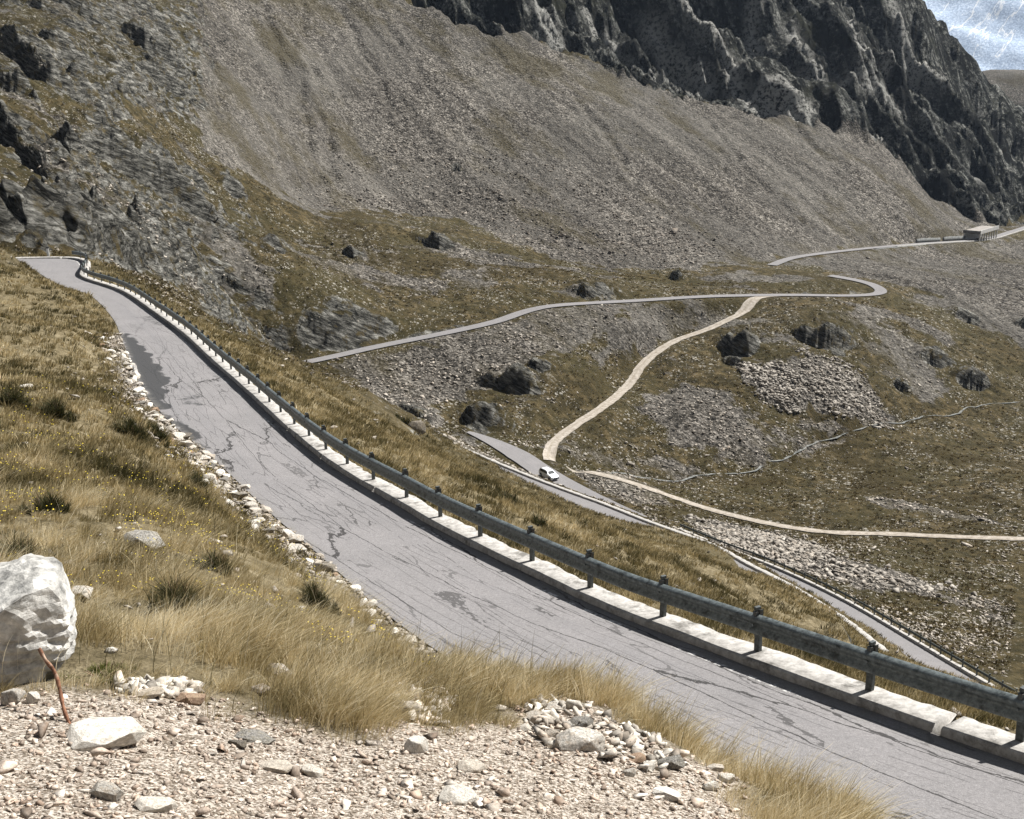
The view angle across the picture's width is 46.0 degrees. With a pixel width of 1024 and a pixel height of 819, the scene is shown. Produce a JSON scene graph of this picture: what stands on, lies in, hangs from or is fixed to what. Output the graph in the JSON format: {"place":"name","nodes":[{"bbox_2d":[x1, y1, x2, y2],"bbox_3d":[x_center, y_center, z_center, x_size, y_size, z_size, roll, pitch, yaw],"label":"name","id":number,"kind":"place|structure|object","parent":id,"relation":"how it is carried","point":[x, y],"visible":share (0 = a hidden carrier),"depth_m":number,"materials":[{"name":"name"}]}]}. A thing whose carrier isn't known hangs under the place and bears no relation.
{"place":"outdoors","nodes":[
{"label":"outdoors","id":0,"kind":"place"},
{"bbox_2d":[0,676,749,818],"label":"gravel","id":1,"kind":"structure","parent":0,"point":[27,811],"depth_m":6.36,"materials":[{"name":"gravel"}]},
{"bbox_2d":[0,688,25,705],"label":"stone","id":2,"kind":"object","parent":1,"relation":"on","point":[15,695],"visible":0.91,"depth_m":6.79,"materials":[{"name":"stone"}]},
{"bbox_2d":[25,691,39,703],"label":"stone","id":3,"kind":"object","parent":1,"relation":"on","point":[32,697],"visible":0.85,"depth_m":6.85,"materials":[{"name":"white stone"}]},
{"bbox_2d":[0,553,76,687],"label":"boulder","id":4,"kind":"object","parent":1,"relation":"on","point":[37,605],"visible":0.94,"depth_m":7.26,"materials":[{"name":"stone"}]},
{"bbox_2d":[38,647,70,723],"bbox_3d":[-2.486,1.512,6.600,0.050,0.270,0.504,-11,19,-34],"label":"rusty bar","id":5,"kind":"object","parent":1,"relation":"on","point":[56,676],"visible":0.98,"depth_m":6.61,"materials":[{"name":"metal"}]},
{"bbox_2d":[65,716,146,750],"bbox_3d":[-2.082,1.667,6.187,0.402,0.094,0.289,0,16,-9],"label":"stone","id":6,"kind":"object","parent":1,"relation":"on","point":[89,734],"visible":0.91,"depth_m":6.14,"materials":[{"name":"white stone"}]},
{"bbox_2d":[89,780,124,801],"bbox_3d":[-1.821,1.712,5.425,0.177,0.087,0.111,-2,13,36],"label":"stone","id":7,"kind":"object","parent":1,"relation":"on","point":[110,791],"visible":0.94,"depth_m":5.38,"materials":[{"name":"stone"}]},
{"bbox_2d":[130,687,163,698],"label":"stone","id":8,"kind":"object","parent":1,"relation":"on","point":[157,692],"visible":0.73,"depth_m":7.19,"materials":[{"name":"white stone"}]},
{"bbox_2d":[134,796,177,812],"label":"stone","id":9,"kind":"object","parent":1,"relation":"on","point":[155,804],"visible":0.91,"depth_m":5.34,"materials":[{"name":"white stone"}]},
{"bbox_2d":[167,677,187,685],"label":"stone","id":10,"kind":"object","parent":1,"relation":"on","point":[176,679],"visible":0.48,"depth_m":7.58,"materials":[{"name":"white stone"}]},
{"bbox_2d":[175,692,204,704],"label":"stone","id":11,"kind":"object","parent":1,"relation":"on","point":[192,698],"visible":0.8,"depth_m":7.25,"materials":[{"name":"stone"}]},
{"bbox_2d":[228,739,246,747],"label":"stone","id":12,"kind":"object","parent":1,"relation":"on","point":[240,743],"visible":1,"depth_m":6.58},
{"bbox_2d":[234,729,275,744],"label":"stone","id":13,"kind":"object","parent":1,"relation":"on","point":[252,736],"visible":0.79,"depth_m":6.85,"materials":[{"name":"stone"}]},
{"bbox_2d":[258,759,292,773],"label":"stone","id":14,"kind":"object","parent":1,"relation":"on","point":[279,766],"visible":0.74,"depth_m":6.31,"materials":[{"name":"white stone"}]},
{"bbox_2d":[301,763,323,777],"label":"stone","id":15,"kind":"object","parent":1,"relation":"on","point":[311,770],"visible":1,"depth_m":6.35,"materials":[{"name":"white stone"}]},
{"bbox_2d":[111,670,689,771],"bbox_3d":[-0.654,1.880,8.037,3.602,0.936,1.686,0,16,0],"label":"rubble","id":16,"kind":"object","parent":1,"relation":"on","point":[629,737],"visible":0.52,"depth_m":7.75,"materials":[{"name":"stone"}]},
{"bbox_2d":[397,701,420,716],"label":"stone","id":17,"kind":"object","parent":1,"relation":"on","point":[417,706],"visible":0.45,"depth_m":7.89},
{"bbox_2d":[404,735,427,752],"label":"stone","id":18,"kind":"object","parent":1,"relation":"on","point":[416,744],"visible":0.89,"depth_m":6.95,"materials":[{"name":"white stone"}]},
{"bbox_2d":[439,784,478,804],"bbox_3d":[-0.275,2.009,6.245,0.211,0.068,0.148,10,25,15],"label":"stone","id":19,"kind":"object","parent":1,"relation":"on","point":[457,794],"visible":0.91,"depth_m":6.22,"materials":[{"name":"white stone"}]},
{"bbox_2d":[457,759,485,772],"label":"stone","id":20,"kind":"object","parent":1,"relation":"on","point":[472,765],"visible":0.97,"depth_m":6.77,"materials":[{"name":"white stone"}]},
{"bbox_2d":[495,705,505,710],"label":"stone","id":21,"kind":"object","parent":1,"relation":"on","point":[503,707],"visible":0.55,"depth_m":8.46,"materials":[{"name":"white stone"}]},
{"bbox_2d":[519,723,532,731],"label":"stone","id":22,"kind":"object","parent":1,"relation":"on","point":[525,727],"visible":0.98,"depth_m":7.84,"materials":[{"name":"white stone"}]},
{"bbox_2d":[526,710,541,718],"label":"stone","id":23,"kind":"object","parent":1,"relation":"on","point":[529,714],"visible":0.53,"depth_m":8.24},
{"bbox_2d":[545,728,560,737],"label":"stone","id":24,"kind":"object","parent":1,"relation":"on","point":[551,732],"visible":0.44,"depth_m":7.74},
{"bbox_2d":[542,700,565,709],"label":"stone","id":25,"kind":"object","parent":1,"relation":"on","point":[553,704],"visible":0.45,"depth_m":8.57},
{"bbox_2d":[560,721,574,726],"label":"stone","id":26,"kind":"object","parent":1,"relation":"on","point":[570,724],"visible":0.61,"depth_m":8.08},
{"bbox_2d":[555,726,604,751],"bbox_3d":[0.422,2.074,7.483,0.311,0.156,0.180,4,16,-4],"label":"stone","id":27,"kind":"object","parent":1,"relation":"on","point":[582,739],"visible":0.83,"depth_m":7.43,"materials":[{"name":"stone"}]},
{"bbox_2d":[568,716,593,728],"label":"stone","id":28,"kind":"object","parent":1,"relation":"on","point":[586,721],"visible":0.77,"depth_m":8.09,"materials":[{"name":"stone"}]},
{"bbox_2d":[622,768,635,776],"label":"stone","id":29,"kind":"object","parent":1,"relation":"on","point":[630,772],"visible":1,"depth_m":7.13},
{"bbox_2d":[626,752,645,762],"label":"stone","id":30,"kind":"object","parent":1,"relation":"on","point":[640,757],"visible":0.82,"depth_m":7.41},
{"bbox_2d":[642,760,657,771],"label":"stone","id":31,"kind":"object","parent":1,"relation":"on","point":[653,765],"visible":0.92,"depth_m":7.29,"materials":[{"name":"white stone"}]},
{"bbox_2d":[652,786,681,801],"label":"stone","id":32,"kind":"object","parent":1,"relation":"on","point":[670,794],"visible":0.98,"depth_m":6.86,"materials":[{"name":"white stone"}]},
{"bbox_2d":[657,754,685,769],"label":"stone","id":33,"kind":"object","parent":1,"relation":"on","point":[675,762],"visible":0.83,"depth_m":7.42,"materials":[{"name":"stone"}]},
{"bbox_2d":[702,780,718,790],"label":"stone","id":34,"kind":"object","parent":1,"relation":"on","point":[708,786],"visible":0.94,"depth_m":7.25,"materials":[{"name":"white stone"}]},
{"bbox_2d":[707,763,723,771],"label":"stone","id":35,"kind":"object","parent":1,"relation":"on","point":[717,767],"visible":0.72,"depth_m":7.75,"materials":[{"name":"white stone"}]},
{"bbox_2d":[717,773,734,782],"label":"stone","id":36,"kind":"object","parent":1,"relation":"on","point":[727,778],"visible":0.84,"depth_m":7.47,"materials":[{"name":"white stone"}]},
{"bbox_2d":[0,0,1023,818],"bbox_3d":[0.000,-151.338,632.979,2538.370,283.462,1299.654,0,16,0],"label":"ground","id":37,"kind":"structure","parent":0,"point":[170,46],"depth_m":283.80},
{"bbox_2d":[0,385,35,409],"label":"shrub","id":38,"kind":"object","parent":37,"relation":"on","point":[10,396],"visible":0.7,"depth_m":27.57,"materials":[{"name":"plant"}]},
{"bbox_2d":[0,526,71,559],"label":"shrub","id":39,"kind":"object","parent":37,"relation":"on","point":[23,545],"visible":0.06,"depth_m":11.32,"materials":[{"name":"plant"}]},
{"bbox_2d":[15,488,75,516],"bbox_3d":[-5.313,1.076,13.669,0.834,0.438,0.843,0,16,0],"label":"shrub","id":40,"kind":"object","parent":37,"relation":"on","point":[40,505],"visible":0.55,"depth_m":13.63,"materials":[{"name":"plant"}]},
{"bbox_2d":[35,395,79,422],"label":"shrub","id":41,"kind":"object","parent":37,"relation":"on","point":[59,407],"visible":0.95,"depth_m":27.92,"materials":[{"name":"plant"}]},
{"bbox_2d":[72,585,92,600],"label":"stone","id":42,"kind":"object","parent":37,"relation":"on","point":[86,590],"visible":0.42,"depth_m":9.80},
{"bbox_2d":[60,660,141,685],"bbox_3d":[-2.580,1.656,7.561,0.524,0.159,0.478,0,16,0],"label":"mat plant","id":43,"kind":"object","parent":37,"relation":"on","point":[100,667],"visible":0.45,"depth_m":7.55,"materials":[{"name":"plant"}]},
{"bbox_2d":[104,647,117,652],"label":"stone","id":44,"kind":"object","parent":37,"relation":"on","point":[114,649],"visible":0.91,"depth_m":8.00,"materials":[{"name":"white stone"}]},
{"bbox_2d":[71,372,191,466],"bbox_3d":[-12.216,-0.430,37.864,2.648,3.578,19.054,-6,17,-22],"label":"rubble","id":45,"kind":"object","parent":37,"relation":"on","point":[143,417],"visible":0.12,"depth_m":35.85,"materials":[{"name":"stone"}]},
{"bbox_2d":[129,371,139,378],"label":"stone","id":46,"kind":"object","parent":37,"relation":"on","point":[136,373],"visible":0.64,"depth_m":47.80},
{"bbox_2d":[111,412,160,451],"bbox_3d":[-9.022,0.556,29.020,1.454,1.017,1.275,0,16,0],"label":"shrub","id":47,"kind":"object","parent":37,"relation":"on","point":[132,426],"visible":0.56,"depth_m":28.88,"materials":[{"name":"plant"}]},
{"bbox_2d":[123,530,165,549],"bbox_3d":[-3.830,1.364,12.576,0.480,0.152,0.313,17,21,25],"label":"stone","id":48,"kind":"object","parent":37,"relation":"on","point":[151,535],"visible":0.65,"depth_m":12.53,"materials":[{"name":"stone"}]},
{"bbox_2d":[142,418,180,454],"bbox_3d":[-9.209,0.680,31.653,1.196,1.095,1.128,8,18,26],"label":"shrub","id":49,"kind":"object","parent":37,"relation":"on","point":[161,433],"visible":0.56,"depth_m":31.58,"materials":[{"name":"plant"}]},
{"bbox_2d":[123,562,230,615],"bbox_3d":[-2.710,1.486,9.607,0.854,0.604,0.897,-13,21,-39],"label":"shrub","id":50,"kind":"object","parent":37,"relation":"on","point":[171,591],"visible":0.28,"depth_m":9.55,"materials":[{"name":"plant"}]},
{"bbox_2d":[183,469,216,501],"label":"shrub","id":51,"kind":"object","parent":37,"relation":"on","point":[197,477],"visible":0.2,"depth_m":21.89,"materials":[{"name":"plant"}]},
{"bbox_2d":[175,591,226,615],"bbox_3d":[-2.418,1.608,9.559,0.589,0.359,0.575,0,16,0],"label":"shrub","id":52,"kind":"object","parent":37,"relation":"on","point":[206,601],"depth_m":9.56,"materials":[{"name":"plant"}]},
{"bbox_2d":[201,450,210,454],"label":"stone","id":53,"kind":"object","parent":37,"relation":"on","point":[204,452],"visible":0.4,"depth_m":33.85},
{"bbox_2d":[0,375,429,663],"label":"flowers","id":54,"kind":"object","parent":37,"relation":"on","point":[168,523],"visible":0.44,"depth_m":14.19,"materials":[{"name":"yellow plant"}]},
{"bbox_2d":[193,548,238,580],"bbox_3d":[-3.022,1.613,12.437,0.572,0.363,0.535,4,16,14],"label":"shrub","id":55,"kind":"object","parent":37,"relation":"on","point":[212,565],"visible":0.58,"depth_m":12.39,"materials":[{"name":"plant"}]},
{"bbox_2d":[236,484,250,489],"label":"stone","id":56,"kind":"object","parent":37,"relation":"on","point":[246,486],"visible":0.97,"depth_m":29.83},
{"bbox_2d":[248,507,261,512],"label":"stone","id":57,"kind":"object","parent":37,"relation":"on","point":[257,509],"visible":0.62,"depth_m":27.46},
{"bbox_2d":[251,683,269,694],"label":"stone","id":58,"kind":"object","parent":37,"relation":"on","point":[260,688],"visible":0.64,"depth_m":7.74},
{"bbox_2d":[83,331,441,659],"bbox_3d":[-11.212,-0.469,38.532,3.711,6.679,51.102,-7,17,-23],"label":"rubble","id":59,"kind":"object","parent":37,"relation":"on","point":[119,342],"visible":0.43,"depth_m":29.53,"materials":[{"name":"stone"}]},
{"bbox_2d":[133,386,144,391],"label":"stone","id":60,"kind":"object","parent":59,"relation":"on","point":[139,389],"visible":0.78,"depth_m":44.48,"materials":[{"name":"white stone"}]},
{"bbox_2d":[171,432,189,439],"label":"stone","id":61,"kind":"object","parent":59,"relation":"on","point":[179,435],"visible":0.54,"depth_m":35.97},
{"bbox_2d":[179,440,192,447],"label":"stone","id":62,"kind":"object","parent":59,"relation":"on","point":[187,443],"visible":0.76,"depth_m":34.53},
{"bbox_2d":[183,433,191,439],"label":"stone","id":63,"kind":"object","parent":59,"relation":"on","point":[186,436],"visible":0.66,"depth_m":35.92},
{"bbox_2d":[196,455,210,461],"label":"stone","id":64,"kind":"object","parent":59,"relation":"on","point":[205,457],"visible":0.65,"depth_m":32.85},
{"bbox_2d":[204,473,216,484],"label":"stone","id":65,"kind":"object","parent":59,"relation":"on","point":[208,475],"visible":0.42,"depth_m":30.03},
{"bbox_2d":[206,462,215,469],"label":"stone","id":66,"kind":"object","parent":59,"relation":"on","point":[212,464],"visible":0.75,"depth_m":31.97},
{"bbox_2d":[213,472,222,476],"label":"stone","id":67,"kind":"object","parent":59,"relation":"on","point":[218,474],"visible":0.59,"depth_m":31.01,"materials":[{"name":"white stone"}]},
{"bbox_2d":[226,492,247,498],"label":"stone","id":68,"kind":"object","parent":59,"relation":"on","point":[243,494],"visible":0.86,"depth_m":28.75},
{"bbox_2d":[243,497,255,502],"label":"stone","id":69,"kind":"object","parent":59,"relation":"on","point":[248,499],"visible":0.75,"depth_m":28.44,"materials":[{"name":"white stone"}]},
{"bbox_2d":[244,501,257,507],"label":"stone","id":70,"kind":"object","parent":59,"relation":"on","point":[249,504],"visible":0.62,"depth_m":27.92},
{"bbox_2d":[289,533,303,542],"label":"stone","id":71,"kind":"object","parent":59,"relation":"on","point":[296,538],"visible":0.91,"depth_m":24.74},
{"bbox_2d":[313,562,335,571],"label":"stone","id":72,"kind":"object","parent":59,"relation":"on","point":[330,567],"visible":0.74,"depth_m":22.68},
{"bbox_2d":[261,506,272,513],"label":"stone","id":73,"kind":"object","parent":37,"relation":"on","point":[265,509],"visible":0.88,"depth_m":27.55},
{"bbox_2d":[264,526,274,532],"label":"stone","id":74,"kind":"object","parent":37,"relation":"on","point":[270,529],"visible":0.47,"depth_m":25.61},
{"bbox_2d":[267,663,291,676],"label":"stone","id":75,"kind":"object","parent":37,"relation":"on","point":[280,667],"visible":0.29,"depth_m":8.41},
{"bbox_2d":[281,529,294,537],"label":"stone","id":76,"kind":"object","parent":37,"relation":"on","point":[286,532],"visible":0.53,"depth_m":25.25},
{"bbox_2d":[291,544,306,552],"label":"stone","id":77,"kind":"object","parent":37,"relation":"on","point":[299,547],"visible":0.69,"depth_m":23.96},
{"bbox_2d":[288,575,342,615],"bbox_3d":[-2.090,2.024,12.953,0.646,0.480,0.779,-4,17,-14],"label":"shrub","id":78,"kind":"object","parent":37,"relation":"on","point":[316,592],"visible":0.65,"depth_m":12.93,"materials":[{"name":"plant"}]},
{"bbox_2d":[349,584,360,592],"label":"stone","id":79,"kind":"object","parent":37,"relation":"on","point":[358,588],"visible":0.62,"depth_m":21.45,"materials":[{"name":"white stone"}]},
{"bbox_2d":[395,413,410,424],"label":"shrub","id":80,"kind":"object","parent":37,"relation":"on","point":[407,421],"visible":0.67,"depth_m":105.83,"materials":[{"name":"plant"}]},
{"bbox_2d":[408,420,425,434],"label":"stone","id":81,"kind":"object","parent":37,"relation":"on","point":[419,426],"visible":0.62,"depth_m":105.55,"materials":[{"name":"stone"}]},
{"bbox_2d":[0,434,927,818],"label":"grass","id":82,"kind":"structure","parent":37,"relation":"on","point":[170,622],"depth_m":8.82,"materials":[{"name":"plant"}]},
{"bbox_2d":[1,248,1009,729],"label":"bank stones","id":83,"kind":"object","parent":37,"relation":"on","point":[373,626],"visible":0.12,"depth_m":13.83,"materials":[{"name":"stone"}]},
{"bbox_2d":[489,489,522,505],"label":"shrub","id":84,"kind":"object","parent":37,"relation":"on","point":[510,496],"visible":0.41,"depth_m":37.40,"materials":[{"name":"plant"}]},
{"bbox_2d":[0,243,1018,729],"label":"grass","id":85,"kind":"structure","parent":37,"relation":"on","point":[416,451],"depth_m":36.28,"materials":[{"name":"plant"}]},
{"bbox_2d":[0,0,1023,676],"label":"scree stones","id":86,"kind":"object","parent":37,"relation":"on","point":[794,542],"visible":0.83,"depth_m":261.97,"materials":[{"name":"stone"}]},
{"bbox_2d":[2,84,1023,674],"bbox_3d":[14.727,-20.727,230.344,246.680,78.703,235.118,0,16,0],"label":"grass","id":87,"kind":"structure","parent":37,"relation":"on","point":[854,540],"depth_m":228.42,"materials":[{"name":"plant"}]},
{"bbox_2d":[530,512,556,531],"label":"shrub","id":88,"kind":"object","parent":37,"relation":"on","point":[537,521],"visible":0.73,"depth_m":35.40,"materials":[{"name":"plant"}]},
{"bbox_2d":[569,518,591,528],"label":"shrub","id":89,"kind":"object","parent":37,"relation":"on","point":[582,521],"visible":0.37,"depth_m":37.77,"materials":[{"name":"plant"}]},
{"bbox_2d":[411,0,1023,225],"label":"cliff","id":90,"kind":"structure","parent":37,"relation":"on","point":[924,99],"depth_m":578.99,"materials":[{"name":"stone"}]},
{"bbox_2d":[682,347,982,599],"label":"boulder field","id":91,"kind":"structure","parent":37,"relation":"on","point":[746,370],"depth_m":266.80,"materials":[{"name":"stone"}]},
{"bbox_2d":[878,244,925,248],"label":"retaining wall","id":92,"kind":"structure","parent":37,"relation":"on","point":[899,246],"depth_m":442.15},
{"bbox_2d":[915,238,939,242],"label":"retaining wall","id":93,"kind":"structure","parent":37,"relation":"on","point":[922,240],"depth_m":468.79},
{"bbox_2d":[942,236,965,240],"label":"retaining wall","id":94,"kind":"structure","parent":37,"relation":"on","point":[953,238],"depth_m":485.21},
{"bbox_2d":[963,225,998,241],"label":"avalanche gallery","id":95,"kind":"object","parent":37,"relation":"on","point":[975,232],"visible":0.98,"depth_m":496.34,"materials":[{"name":"concrete"}]},
{"bbox_2d":[18,259,1023,818],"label":"road","id":96,"kind":"structure","parent":0,"point":[412,569],"depth_m":19.96,"materials":[{"name":"asphalt"}]},
{"bbox_2d":[16,256,1023,763],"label":"concrete kerb","id":97,"kind":"structure","parent":96,"relation":"on","point":[896,706],"depth_m":19.35,"materials":[{"name":"concrete"}]},
{"bbox_2d":[71,250,1023,741],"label":"guardrail","id":98,"kind":"object","parent":97,"relation":"on","point":[871,660],"visible":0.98,"depth_m":18.97,"materials":[{"name":"metal"}]},
{"bbox_2d":[303,275,886,362],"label":"road","id":99,"kind":"structure","parent":0,"point":[879,289],"depth_m":290.17,"materials":[{"name":"asphalt"}]},
{"bbox_2d":[543,296,776,461],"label":"track","id":100,"kind":"structure","parent":0,"point":[551,445],"depth_m":269.75,"materials":[{"name":"gravel"}]},
{"bbox_2d":[494,463,867,642],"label":"road","id":101,"kind":"structure","parent":0,"point":[586,503],"depth_m":172.06,"materials":[{"name":"asphalt"}]},
{"bbox_2d":[456,443,888,651],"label":"concrete kerb","id":102,"kind":"structure","parent":101,"relation":"on","point":[760,570],"depth_m":159.07,"materials":[{"name":"concrete"}]},
{"bbox_2d":[467,431,979,683],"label":"road","id":103,"kind":"structure","parent":0,"point":[532,464],"depth_m":147.03,"materials":[{"name":"asphalt"}]},
{"bbox_2d":[539,467,558,480],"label":"car","id":104,"kind":"object","parent":103,"relation":"on","point":[548,473],"visible":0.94,"depth_m":212.26,"materials":[{"name":"white paint"}]},
{"bbox_2d":[679,528,994,685],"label":"concrete kerb","id":105,"kind":"structure","parent":103,"relation":"on","point":[933,651],"depth_m":131.88,"materials":[{"name":"concrete"}]},
{"bbox_2d":[680,524,1018,694],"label":"guardrail","id":106,"kind":"object","parent":105,"relation":"on","point":[977,670],"visible":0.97,"depth_m":132.73,"materials":[{"name":"metal"}]},
{"bbox_2d":[567,467,1023,539],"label":"track","id":107,"kind":"structure","parent":0,"point":[807,529],"depth_m":207.32,"materials":[{"name":"gravel"}]},
{"bbox_2d":[612,402,1013,480],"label":"stream","id":108,"kind":"structure","parent":0,"point":[759,467],"depth_m":253.68,"materials":[{"name":"liquid"}]},
{"bbox_2d":[767,226,1023,264],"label":"road","id":109,"kind":"structure","parent":0,"point":[780,261],"depth_m":424.32,"materials":[{"name":"asphalt"}]},
{"bbox_2d":[896,229,1023,246],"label":"concrete kerb","id":110,"kind":"structure","parent":109,"relation":"on","point":[961,241],"depth_m":477.76,"materials":[{"name":"concrete"}]},
{"bbox_2d":[923,0,1023,70],"bbox_3d":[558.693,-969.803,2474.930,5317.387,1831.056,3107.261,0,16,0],"label":"sky","id":111,"kind":"structure","parent":0,"point":[988,34],"depth_m":2420.10,"materials":[{"name":"white"}]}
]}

